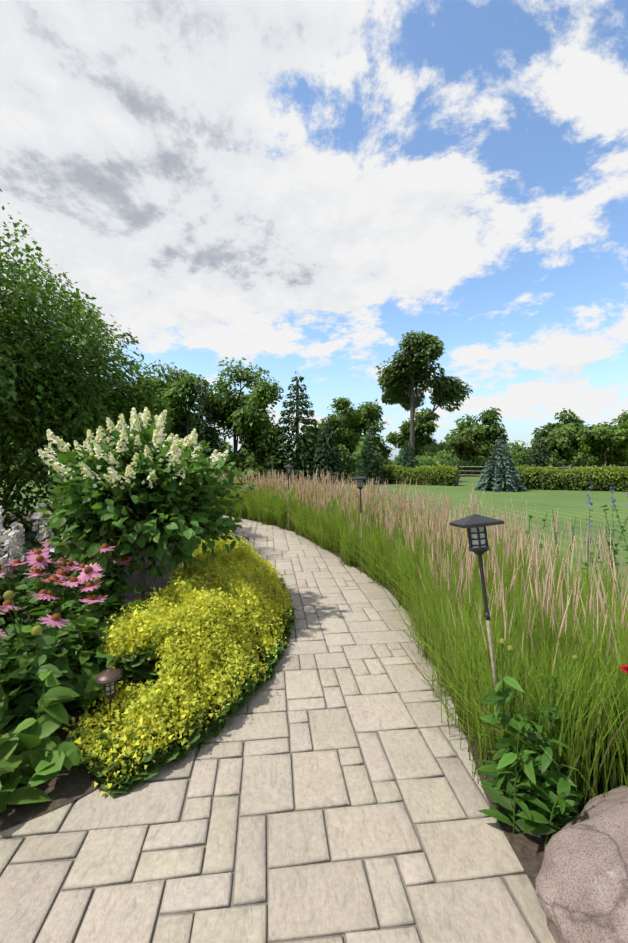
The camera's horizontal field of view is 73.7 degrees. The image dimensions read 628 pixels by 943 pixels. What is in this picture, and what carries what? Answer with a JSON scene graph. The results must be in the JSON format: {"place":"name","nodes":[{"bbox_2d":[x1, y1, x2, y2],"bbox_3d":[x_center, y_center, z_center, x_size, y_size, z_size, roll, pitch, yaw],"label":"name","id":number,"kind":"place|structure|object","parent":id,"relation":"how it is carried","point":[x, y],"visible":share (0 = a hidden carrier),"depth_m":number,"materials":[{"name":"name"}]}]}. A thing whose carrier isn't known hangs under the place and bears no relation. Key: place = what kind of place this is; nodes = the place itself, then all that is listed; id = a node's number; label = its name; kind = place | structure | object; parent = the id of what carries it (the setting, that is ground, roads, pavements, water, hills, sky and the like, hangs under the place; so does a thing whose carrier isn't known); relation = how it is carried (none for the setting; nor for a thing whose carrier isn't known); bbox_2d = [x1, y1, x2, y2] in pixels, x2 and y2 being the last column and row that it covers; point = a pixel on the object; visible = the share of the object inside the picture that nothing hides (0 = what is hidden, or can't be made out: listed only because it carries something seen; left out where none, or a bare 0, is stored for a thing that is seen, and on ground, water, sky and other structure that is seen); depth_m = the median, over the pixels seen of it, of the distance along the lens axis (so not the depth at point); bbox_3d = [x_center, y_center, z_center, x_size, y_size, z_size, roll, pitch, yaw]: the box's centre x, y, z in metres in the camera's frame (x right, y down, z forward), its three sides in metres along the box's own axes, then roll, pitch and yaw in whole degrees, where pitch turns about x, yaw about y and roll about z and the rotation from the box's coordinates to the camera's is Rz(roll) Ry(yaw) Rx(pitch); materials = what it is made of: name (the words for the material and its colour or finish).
{"place":"outdoors","nodes":[
{"label":"outdoors","id":0,"kind":"place"},
{"bbox_2d":[0,330,627,491],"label":"trees","id":1,"kind":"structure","parent":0,"point":[422,349],"depth_m":36.35,"materials":[{"name":"green plant"}]},
{"bbox_2d":[0,464,627,618],"bbox_3d":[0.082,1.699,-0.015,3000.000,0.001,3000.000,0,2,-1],"label":"ground","id":2,"kind":"structure","parent":0,"point":[573,504],"depth_m":14.84,"materials":[{"name":"green plant"}]},
{"bbox_2d":[0,513,231,830],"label":"bed","id":3,"kind":"object","parent":2,"relation":"on","point":[64,786],"visible":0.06,"depth_m":2.20,"materials":[{"name":"soil"}]},
{"bbox_2d":[0,501,155,812],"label":"coneflower plants","id":4,"kind":"object","parent":3,"relation":"on","point":[48,673],"depth_m":2.79,"materials":[{"name":"green plant"}]},
{"bbox_2d":[0,189,175,552],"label":"tree","id":5,"kind":"object","parent":3,"relation":"on","point":[74,407],"depth_m":6.72,"materials":[{"name":"green plant"}]},
{"bbox_2d":[95,668,122,709],"bbox_3d":[-1.289,1.450,2.658,0.160,0.400,0.158,-2,5,-1],"label":"path light","id":6,"kind":"object","parent":3,"relation":"in","point":[108,678],"visible":0.98,"depth_m":2.62,"materials":[{"name":"metal"}]},
{"bbox_2d":[36,416,254,600],"bbox_3d":[-1.724,0.507,4.336,2.233,2.159,2.159,0,2,-1],"label":"hydrangea","id":7,"kind":"object","parent":3,"relation":"on","point":[80,498],"depth_m":3.91,"materials":[{"name":"green plant"}]},
{"bbox_2d":[38,407,228,488],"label":"hydrangea flowers","id":8,"kind":"object","parent":7,"relation":"attached to","point":[159,422],"visible":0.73,"depth_m":3.96,"materials":[{"name":"white plant"}]},
{"bbox_2d":[62,530,295,797],"bbox_3d":[-0.979,1.266,4.509,1.536,0.826,4.868,0,2,-1],"label":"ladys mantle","id":9,"kind":"object","parent":3,"relation":"on","point":[204,597],"depth_m":2.86,"materials":[{"name":"yellow plant"}]},
{"bbox_2d":[0,505,538,942],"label":"path base","id":10,"kind":"object","parent":2,"relation":"on","point":[267,869],"depth_m":1.85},
{"bbox_2d":[0,515,555,942],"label":"path stones","id":11,"kind":"object","parent":10,"relation":"on","point":[455,903],"visible":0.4,"depth_m":1.92,"materials":[{"name":"beige stone"}]},
{"bbox_2d":[2,430,623,468],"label":"tree line","id":12,"kind":"object","parent":2,"relation":"on","point":[229,447],"depth_m":90.84,"materials":[{"name":"green plant"}]},
{"bbox_2d":[226,515,614,890],"bbox_3d":[-0.831,1.446,8.834,4.976,0.001,18.439,-1,2,-28],"label":"bed","id":13,"kind":"object","parent":2,"relation":"on","point":[528,849],"visible":0.1,"depth_m":1.88,"materials":[{"name":"soil"}]},
{"bbox_2d":[284,465,292,530],"bbox_3d":[-0.604,0.658,9.948,0.224,1.620,0.224,0,2,-1],"label":"torch lamp","id":14,"kind":"object","parent":13,"relation":"in","point":[288,469],"visible":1,"depth_m":9.93,"materials":[{"name":"black plastic"}]},
{"bbox_2d":[353,476,367,572],"bbox_3d":[0.713,0.814,6.291,0.202,1.500,0.202,-2,1,-1],"label":"torch lamp","id":15,"kind":"object","parent":13,"relation":"on","point":[360,479],"visible":0.98,"depth_m":6.27,"materials":[{"name":"black plastic"}]},
{"bbox_2d":[208,478,627,815],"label":"reed grass","id":16,"kind":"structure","parent":13,"relation":"on","point":[590,727],"depth_m":2.69,"materials":[{"name":"green plant"}]},
{"bbox_2d":[189,468,627,674],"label":"grass plumes","id":17,"kind":"object","parent":16,"relation":"on","point":[417,503],"visible":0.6,"depth_m":3.73,"materials":[{"name":"beige plant"}]},
{"bbox_2d":[450,514,507,782],"bbox_3d":[0.945,0.952,2.227,0.213,1.450,0.213,-6,-3,-1],"label":"torch lamp","id":18,"kind":"object","parent":13,"relation":"on","point":[475,525],"visible":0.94,"depth_m":2.22,"materials":[{"name":"black plastic"}]},
{"bbox_2d":[476,481,627,849],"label":"plant","id":19,"kind":"object","parent":13,"relation":"on","point":[536,810],"depth_m":1.94,"materials":[{"name":"green plant"}]},
{"bbox_2d":[535,786,627,942],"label":"boulder","id":20,"kind":"object","parent":13,"relation":"on","point":[581,881],"visible":1,"depth_m":1.45,"materials":[{"name":"stone"}]},
{"bbox_2d":[341,464,625,477],"bbox_3d":[23.235,0.098,35.416,53.409,1.397,0.389,0,2,7],"label":"split rail fence","id":21,"kind":"object","parent":2,"relation":"on","point":[505,471],"visible":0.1,"depth_m":36.46,"materials":[{"name":"brown wood"}]},
{"bbox_2d":[376,464,627,491],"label":"hedge","id":22,"kind":"object","parent":2,"relation":"on","point":[571,479],"visible":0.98,"depth_m":24.34,"materials":[{"name":"green plant"}]},
{"bbox_2d":[0,0,627,460],"label":"sky","id":23,"kind":"structure","parent":0,"point":[285,187],"materials":[{"name":"white"}]}
]}

